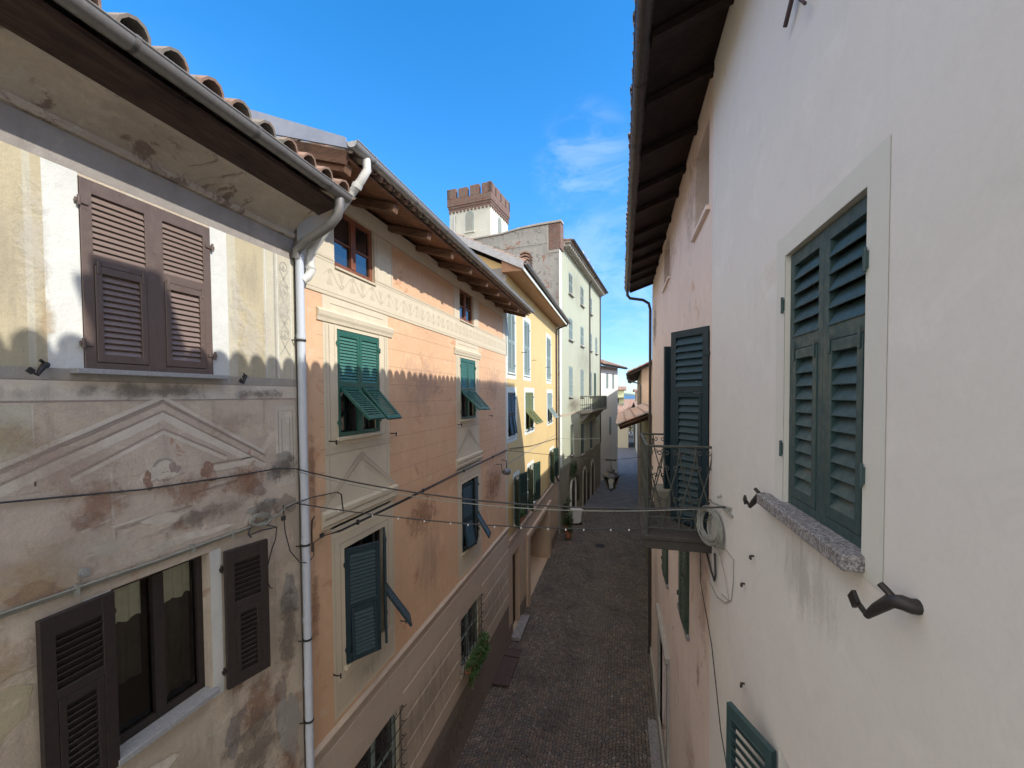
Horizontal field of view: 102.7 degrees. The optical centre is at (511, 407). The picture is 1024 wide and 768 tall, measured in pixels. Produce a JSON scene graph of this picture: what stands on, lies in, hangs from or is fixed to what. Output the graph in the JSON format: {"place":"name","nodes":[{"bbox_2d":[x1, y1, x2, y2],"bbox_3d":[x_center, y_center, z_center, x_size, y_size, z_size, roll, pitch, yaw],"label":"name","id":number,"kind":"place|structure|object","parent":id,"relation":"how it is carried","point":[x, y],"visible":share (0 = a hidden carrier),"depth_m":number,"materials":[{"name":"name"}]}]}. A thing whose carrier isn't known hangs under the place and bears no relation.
{"place":"outdoors","nodes":[
{"label":"outdoors","id":0,"kind":"place"},
{"bbox_2d":[101,0,651,394],"label":"sky","id":1,"kind":"structure","parent":0,"point":[531,99],"materials":[{"name":"blue"}]},
{"bbox_2d":[455,233,570,644],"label":"yellow house","id":2,"kind":"structure","parent":0,"point":[532,383],"depth_m":17.50,"materials":[{"name":"paint"}]},
{"bbox_2d":[507,313,516,374],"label":"window","id":3,"kind":"structure","parent":2,"relation":"in","point":[511,318],"depth_m":15.06,"materials":[{"name":"brown paint"}]},
{"bbox_2d":[508,392,517,438],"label":"window","id":4,"kind":"structure","parent":2,"relation":"in","point":[512,427],"depth_m":15.06,"materials":[{"name":"brown paint"}]},
{"bbox_2d":[512,553,514,623],"bbox_3d":[-0.046,7.036,15.854,0.065,3.050,1.100,0,2,15],"label":"door","id":5,"kind":"structure","parent":2,"relation":"in","point":[513,556],"depth_m":16.18,"materials":[{"name":"brown wood"}]},
{"bbox_2d":[514,471,527,528],"bbox_3d":[0.255,3.548,15.817,0.462,1.820,1.915,0,2,10],"label":"window","id":6,"kind":"structure","parent":2,"relation":"in","point":[520,486],"depth_m":16.16,"materials":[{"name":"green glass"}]},
{"bbox_2d":[520,506,525,523],"bbox_3d":[0.327,4.122,15.769,0.401,0.533,0.804,0,2,15],"label":"flower box","id":7,"kind":"object","parent":2,"relation":"on","point":[522,516],"visible":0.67,"depth_m":15.71,"materials":[{"name":"ceramic"}]},
{"bbox_2d":[524,320,530,376],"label":"window","id":8,"kind":"structure","parent":2,"relation":"in","point":[526,325],"depth_m":17.49,"materials":[{"name":"brown paint"}]},
{"bbox_2d":[525,392,542,430],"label":"window","id":9,"kind":"structure","parent":2,"relation":"in","point":[530,413],"depth_m":18.03,"materials":[{"name":"green paint"}]},
{"bbox_2d":[528,461,540,511],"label":"window","id":10,"kind":"structure","parent":2,"relation":"in","point":[537,476],"depth_m":18.88,"materials":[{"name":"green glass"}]},
{"bbox_2d":[547,337,551,380],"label":"window","id":11,"kind":"structure","parent":2,"relation":"in","point":[548,340],"depth_m":23.03,"materials":[{"name":"grey paint"}]},
{"bbox_2d":[547,393,558,422],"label":"window","id":12,"kind":"structure","parent":2,"relation":"in","point":[549,395],"depth_m":23.12,"materials":[{"name":"grey paint"}]},
{"bbox_2d":[550,447,558,483],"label":"window","id":13,"kind":"structure","parent":2,"relation":"in","point":[554,460],"depth_m":23.16,"materials":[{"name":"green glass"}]},
{"bbox_2d":[455,508,655,767],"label":"cobbled street","id":14,"kind":"structure","parent":0,"point":[577,692],"depth_m":13.43,"materials":[{"name":"grey stone"}]},
{"bbox_2d":[0,0,355,767],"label":"stucco house","id":15,"kind":"structure","parent":14,"relation":"on","point":[158,204],"depth_m":3.44,"materials":[{"name":"paint"}]},
{"bbox_2d":[0,502,295,618],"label":"cable bundle","id":16,"kind":"object","parent":15,"relation":"attached to","point":[75,589],"visible":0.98,"depth_m":3.21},
{"bbox_2d":[0,468,295,503],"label":"facade cable","id":17,"kind":"object","parent":15,"relation":"attached to","point":[13,501],"visible":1,"depth_m":3.32,"materials":[{"name":"black rubber"}]},
{"bbox_2d":[69,176,228,378],"bbox_3d":[-3.116,-1.000,3.553,0.250,1.475,1.190,0,2,15],"label":"window","id":18,"kind":"structure","parent":15,"relation":"in","point":[146,268],"depth_m":3.44,"materials":[{"name":"brown paint"}]},
{"bbox_2d":[35,539,270,767],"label":"window","id":19,"kind":"structure","parent":15,"relation":"in","point":[147,633],"depth_m":3.63,"materials":[{"name":"brown paint"}]},
{"bbox_2d":[249,512,272,526],"bbox_3d":[-2.784,1.251,4.550,0.030,0.163,0.309,0,2,15],"label":"cable coil","id":20,"kind":"object","parent":15,"relation":"attached to","point":[264,514],"visible":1,"depth_m":4.53,"materials":[{"name":"grey plastic"}]},
{"bbox_2d":[248,525,276,587],"bbox_3d":[-2.770,1.692,4.563,0.066,0.811,0.394,0,2,10],"label":"hanging wire","id":21,"kind":"object","parent":15,"relation":"attached to","point":[249,534],"visible":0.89,"depth_m":4.66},
{"bbox_2d":[296,468,725,508],"bbox_3d":[-0.314,0.897,4.463,4.823,0.293,0.017,0,2,14],"label":"street cable","id":22,"kind":"object","parent":15,"relation":"attached to","point":[512,503],"visible":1,"depth_m":4.38,"materials":[{"name":"black rubber"}]},
{"bbox_2d":[250,109,533,767],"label":"orange house","id":23,"kind":"structure","parent":14,"relation":"on","point":[412,299],"depth_m":7.30,"materials":[{"name":"paint"}]},
{"bbox_2d":[281,492,343,562],"bbox_3d":[-2.540,1.544,5.357,0.117,0.823,1.064,0,2,15],"label":"cable loop","id":24,"kind":"object","parent":23,"relation":"attached to","point":[283,517],"visible":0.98,"depth_m":5.29,"materials":[{"name":"black rubber"}]},
{"bbox_2d":[333,209,375,285],"bbox_3d":[-2.411,-2.413,6.238,0.130,0.890,0.990,0,2,15],"label":"window","id":25,"kind":"structure","parent":23,"relation":"in","point":[352,241],"depth_m":6.24,"materials":[{"name":"brown wood"}]},
{"bbox_2d":[336,329,401,440],"bbox_3d":[-2.191,-0.333,6.293,0.629,1.595,1.170,0,2,15],"label":"window","id":26,"kind":"structure","parent":23,"relation":"in","point":[360,397],"depth_m":6.27,"materials":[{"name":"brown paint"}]},
{"bbox_2d":[343,527,411,670],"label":"window","id":27,"kind":"structure","parent":23,"relation":"in","point":[364,629],"depth_m":6.20,"materials":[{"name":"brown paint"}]},
{"bbox_2d":[355,704,406,767],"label":"window","id":28,"kind":"structure","parent":23,"relation":"in","point":[381,753],"depth_m":7.12,"materials":[{"name":"black glass"}]},
{"bbox_2d":[324,450,506,535],"bbox_3d":[-1.334,1.619,9.885,0.081,0.081,9.081,0,2,15],"label":"cable bundle","id":29,"kind":"object","parent":23,"relation":"attached to","point":[358,521],"visible":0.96,"depth_m":7.66,"materials":[{"name":"black rubber"}]},
{"bbox_2d":[459,289,474,326],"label":"window","id":30,"kind":"structure","parent":23,"relation":"in","point":[465,299],"depth_m":10.74,"materials":[{"name":"brown wood"}]},
{"bbox_2d":[460,593,484,678],"bbox_3d":[-1.114,6.040,11.019,0.266,1.525,1.605,0,2,15],"label":"window","id":31,"kind":"structure","parent":23,"relation":"in","point":[468,624],"depth_m":10.99,"materials":[{"name":"black glass"}]},
{"bbox_2d":[460,358,489,421],"bbox_3d":[-0.994,-0.457,10.779,0.636,1.615,1.220,0,2,15],"label":"window","id":32,"kind":"structure","parent":23,"relation":"in","point":[467,367],"depth_m":10.81,"materials":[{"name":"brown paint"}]},
{"bbox_2d":[462,476,490,555],"bbox_3d":[-0.951,2.842,10.943,0.637,1.800,1.310,0,2,15],"label":"window","id":33,"kind":"structure","parent":23,"relation":"in","point":[470,534],"depth_m":10.79,"materials":[{"name":"blue wood"}]},
{"bbox_2d":[464,630,490,689],"bbox_3d":[-0.922,6.712,10.945,0.331,0.856,1.612,0,2,15],"label":"flower box","id":34,"kind":"object","parent":23,"relation":"attached to","point":[477,656],"visible":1,"depth_m":10.80,"materials":[{"name":"ceramic"}]},
{"bbox_2d":[496,459,510,474],"bbox_3d":[-0.256,2.009,13.457,0.395,0.489,0.677,0,2,15],"label":"wall floodlight","id":35,"kind":"object","parent":23,"relation":"attached to","point":[506,471],"depth_m":13.41,"materials":[{"name":"black metal"}]},
{"bbox_2d":[492,647,520,685],"bbox_3d":[-0.141,8.553,13.569,0.540,0.045,1.850,0,2,14],"label":"cellar hatch","id":36,"kind":"object","parent":14,"relation":"on","point":[505,671],"visible":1,"depth_m":13.44,"materials":[{"name":"brown metal"}]},
{"bbox_2d":[471,219,607,533],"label":"tall house","id":37,"kind":"structure","parent":14,"relation":"on","point":[568,277],"depth_m":29.58,"materials":[{"name":"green paint"}]},
{"bbox_2d":[447,181,509,237],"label":"crenellated tower","id":38,"kind":"structure","parent":37,"relation":"on","point":[478,213],"depth_m":35.90,"materials":[{"name":"paint"}]},
{"bbox_2d":[465,211,473,230],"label":"arched window","id":39,"kind":"structure","parent":38,"relation":"in","point":[469,217],"depth_m":35.88,"materials":[{"name":"white paint"}]},
{"bbox_2d":[498,217,501,232],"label":"arched window","id":40,"kind":"structure","parent":38,"relation":"in","point":[499,220],"depth_m":36.94,"materials":[{"name":"white paint"}]},
{"bbox_2d":[568,272,574,297],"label":"window","id":41,"kind":"structure","parent":37,"relation":"in","point":[570,280],"depth_m":28.90,"materials":[{"name":"white paint"}]},
{"bbox_2d":[568,318,574,341],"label":"window","id":42,"kind":"structure","parent":37,"relation":"in","point":[571,321],"depth_m":29.17,"materials":[{"name":"white paint"}]},
{"bbox_2d":[569,366,574,397],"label":"window","id":43,"kind":"structure","parent":37,"relation":"in","point":[570,368],"depth_m":29.11,"materials":[{"name":"brown paint"}]},
{"bbox_2d":[570,424,575,455],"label":"window","id":44,"kind":"structure","parent":37,"relation":"in","point":[571,426],"depth_m":29.41,"materials":[{"name":"brown paint"}]},
{"bbox_2d":[569,457,577,481],"bbox_3d":[4.465,4.471,29.504,0.429,1.808,1.951,0,2,21],"label":"climbing plant","id":45,"kind":"object","parent":37,"relation":"attached to","point":[574,468],"visible":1,"depth_m":29.27,"materials":[{"name":"green plant"}]},
{"bbox_2d":[581,369,583,396],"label":"window","id":46,"kind":"structure","parent":37,"relation":"in","point":[582,371],"depth_m":32.87,"materials":[{"name":"brown paint"}]},
{"bbox_2d":[576,472,588,500],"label":"ground floor window","id":47,"kind":"structure","parent":37,"relation":"in","point":[577,478],"depth_m":34.70,"materials":[{"name":"brown wood"}]},
{"bbox_2d":[580,285,585,307],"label":"window","id":48,"kind":"structure","parent":37,"relation":"in","point":[581,289],"depth_m":32.38,"materials":[{"name":"white paint"}]},
{"bbox_2d":[580,326,585,347],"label":"window","id":49,"kind":"structure","parent":37,"relation":"in","point":[581,331],"depth_m":32.59,"materials":[{"name":"brown paint"}]},
{"bbox_2d":[581,424,585,455],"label":"window","id":50,"kind":"structure","parent":37,"relation":"in","point":[582,425],"depth_m":32.92,"materials":[{"name":"brown paint"}]},
{"bbox_2d":[590,421,593,449],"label":"window","id":51,"kind":"structure","parent":37,"relation":"in","point":[591,447],"depth_m":36.22,"materials":[{"name":"brown paint"}]},
{"bbox_2d":[594,373,595,395],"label":"window","id":52,"kind":"structure","parent":37,"relation":"in","point":[594,373],"depth_m":38.15,"materials":[{"name":"brown paint"}]},
{"bbox_2d":[595,337,598,354],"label":"window","id":53,"kind":"structure","parent":37,"relation":"in","point":[596,353],"depth_m":38.25,"materials":[{"name":"brown paint"}]},
{"bbox_2d":[562,498,571,530],"bbox_3d":[3.607,7.085,27.095,0.726,2.232,0.862,0,2,-3],"label":"potted shrub","id":54,"kind":"object","parent":14,"relation":"on","point":[567,503],"visible":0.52,"depth_m":27.06,"materials":[{"name":"green plant"}]},
{"bbox_2d":[562,513,572,538],"bbox_3d":[3.567,7.414,25.721,0.682,1.652,0.811,-1,2,-17],"label":"potted shrub","id":55,"kind":"object","parent":14,"relation":"on","point":[568,532],"visible":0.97,"depth_m":25.65,"materials":[{"name":"green plant"}]},
{"bbox_2d":[571,508,582,524],"bbox_3d":[4.541,7.606,28.634,0.814,1.127,0.600,0,2,0],"label":"wheelie bin","id":56,"kind":"object","parent":14,"relation":"on","point":[576,516],"visible":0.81,"depth_m":28.36,"materials":[{"name":"plastic"}]},
{"bbox_2d":[595,544,604,547],"bbox_3d":[5.251,8.264,24.419,0.620,0.052,0.620,0,2,15],"label":"manhole cover","id":57,"kind":"object","parent":14,"relation":"on","point":[600,545],"visible":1,"depth_m":24.40,"materials":[{"name":"black metal"}]},
{"bbox_2d":[624,0,1023,767],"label":"pale house","id":58,"kind":"structure","parent":14,"relation":"on","point":[824,238],"depth_m":2.01,"materials":[{"name":"paint"}]},
{"bbox_2d":[297,503,645,530],"bbox_3d":[-0.529,1.321,4.937,4.260,0.321,0.020,0,2,3],"label":"clip cable","id":59,"kind":"object","parent":58,"relation":"attached to","point":[468,524],"visible":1,"depth_m":4.93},
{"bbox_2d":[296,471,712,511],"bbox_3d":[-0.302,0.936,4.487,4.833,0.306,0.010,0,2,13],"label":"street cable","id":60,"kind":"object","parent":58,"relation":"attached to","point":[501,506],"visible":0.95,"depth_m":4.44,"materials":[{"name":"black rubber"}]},
{"bbox_2d":[507,450,639,459],"bbox_3d":[2.160,1.604,13.665,4.890,0.174,0.548,0,2,12],"label":"span wire","id":61,"kind":"object","parent":58,"relation":"attached to","point":[570,456],"visible":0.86,"depth_m":13.66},
{"bbox_2d":[601,459,620,491],"bbox_3d":[3.188,2.200,13.193,0.613,1.060,0.533,0,2,15],"label":"hanging lantern","id":62,"kind":"object","parent":61,"relation":"hanging from","point":[610,473],"visible":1,"depth_m":13.15,"materials":[{"name":"black metal"}]},
{"bbox_2d":[654,483,669,511],"bbox_3d":[2.293,1.308,5.935,0.420,0.299,0.470,0,2,15],"label":"grey planter box","id":63,"kind":"object","parent":58,"relation":"on","point":[662,492],"visible":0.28,"depth_m":5.75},
{"bbox_2d":[661,549,668,588],"bbox_3d":[3.559,3.149,9.396,0.206,1.550,1.160,0,2,15],"label":"window shutter","id":64,"kind":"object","parent":58,"relation":"in","point":[664,557],"depth_m":9.06,"materials":[{"name":"green wood"}]},
{"bbox_2d":[662,276,669,292],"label":"window","id":65,"kind":"structure","parent":58,"relation":"in","point":[668,277],"depth_m":9.11,"materials":[{"name":"brown wood"}]},
{"bbox_2d":[677,551,689,641],"bbox_3d":[2.824,2.656,6.626,0.202,1.700,1.060,0,2,15],"label":"window shutter","id":66,"kind":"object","parent":58,"relation":"in","point":[683,556],"depth_m":6.38,"materials":[{"name":"green wood"}]},
{"bbox_2d":[663,326,709,528],"bbox_3d":[2.270,0.244,5.381,0.449,2.420,1.195,0,2,14],"label":"balcony door","id":67,"kind":"structure","parent":58,"relation":"in","point":[687,359],"depth_m":5.08,"materials":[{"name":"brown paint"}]},
{"bbox_2d":[690,204,709,242],"bbox_3d":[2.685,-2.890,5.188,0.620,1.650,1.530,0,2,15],"label":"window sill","id":68,"kind":"structure","parent":58,"relation":"in","point":[706,210],"depth_m":5.14,"materials":[{"name":"beige stone"}]},
{"bbox_2d":[700,553,725,762],"bbox_3d":[2.194,3.207,4.480,0.041,3.308,1.609,0,2,15],"label":"hanging wire","id":69,"kind":"object","parent":58,"relation":"attached to","point":[714,575],"visible":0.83,"depth_m":4.44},
{"bbox_2d":[696,494,732,548],"bbox_3d":[2.103,1.176,4.234,0.107,0.582,0.994,0,2,5],"label":"cable coil","id":70,"kind":"object","parent":58,"relation":"attached to","point":[716,541],"visible":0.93,"depth_m":4.29,"materials":[{"name":"grey plastic"}]},
{"bbox_2d":[710,548,733,602],"bbox_3d":[2.126,1.694,4.194,0.022,0.658,1.002,0,2,15],"label":"looping wire","id":71,"kind":"object","parent":58,"relation":"attached to","point":[725,579],"visible":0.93,"depth_m":3.91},
{"bbox_2d":[726,701,776,767],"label":"window shutter","id":72,"kind":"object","parent":58,"relation":"in","point":[735,719],"depth_m":2.92,"materials":[{"name":"green wood"}]},
{"bbox_2d":[757,196,868,572],"bbox_3d":[1.681,-0.126,2.225,0.295,1.615,1.130,0,2,15],"label":"window","id":73,"kind":"structure","parent":58,"relation":"in","point":[826,479],"depth_m":2.06,"materials":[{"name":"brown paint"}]},
{"bbox_2d":[584,430,638,509],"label":"paved lane","id":74,"kind":"structure","parent":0,"point":[624,493],"depth_m":39.40,"materials":[{"name":"grey stone"}]},
{"bbox_2d":[631,401,636,451],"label":"beige row house","id":75,"kind":"structure","parent":74,"relation":"on","point":[634,404],"depth_m":68.52,"materials":[{"name":"beige paint"}]},
{"bbox_2d":[633,389,636,400],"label":"peach house","id":76,"kind":"structure","parent":74,"relation":"on","point":[635,390],"depth_m":82.70,"materials":[{"name":"paint"}]},
{"bbox_2d":[601,359,627,480],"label":"white house","id":77,"kind":"structure","parent":0,"point":[609,427],"depth_m":44.94,"materials":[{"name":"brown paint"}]},
{"bbox_2d":[606,373,607,388],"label":"window","id":78,"kind":"structure","parent":77,"relation":"in","point":[606,373],"depth_m":44.25,"materials":[{"name":"grey paint"}]},
{"bbox_2d":[609,417,610,434],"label":"window","id":79,"kind":"structure","parent":77,"relation":"in","point":[609,417],"depth_m":45.10,"materials":[{"name":"grey paint"}]},
{"bbox_2d":[612,374,613,388],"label":"window","id":80,"kind":"structure","parent":77,"relation":"in","point":[612,374],"depth_m":45.88,"materials":[{"name":"grey paint"}]},
{"bbox_2d":[618,386,626,405],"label":"lime house","id":81,"kind":"structure","parent":0,"point":[621,389],"depth_m":85.00,"materials":[{"name":"yellow paint"}]},
{"bbox_2d":[618,406,630,447],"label":"brown roofed shed","id":82,"kind":"structure","parent":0,"point":[622,438],"depth_m":69.74,"materials":[{"name":"beige paint"}]},
{"bbox_2d":[624,399,634,429],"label":"red roofed house","id":83,"kind":"structure","parent":0,"point":[628,402],"depth_m":106.85,"materials":[{"name":"paint"}]},
{"bbox_2d":[624,396,634,398],"bbox_3d":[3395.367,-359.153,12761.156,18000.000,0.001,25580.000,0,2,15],"label":"sea","id":84,"kind":"structure","parent":0,"point":[629,397],"depth_m":3322.99,"materials":[{"name":"blue liquid"}]},
{"label":"ground","id":85,"kind":"structure","parent":0,"visible":0},
{"bbox_2d":[616,401,651,591],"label":"house","id":86,"kind":"structure","parent":85,"relation":"on","point":[639,413],"depth_m":18.73,"materials":[{"name":"brown paint"}]},
{"bbox_2d":[626,362,648,499],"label":"peach house","id":87,"kind":"structure","parent":85,"relation":"on","point":[639,374],"depth_m":27.66,"materials":[{"name":"paint"}]}
]}

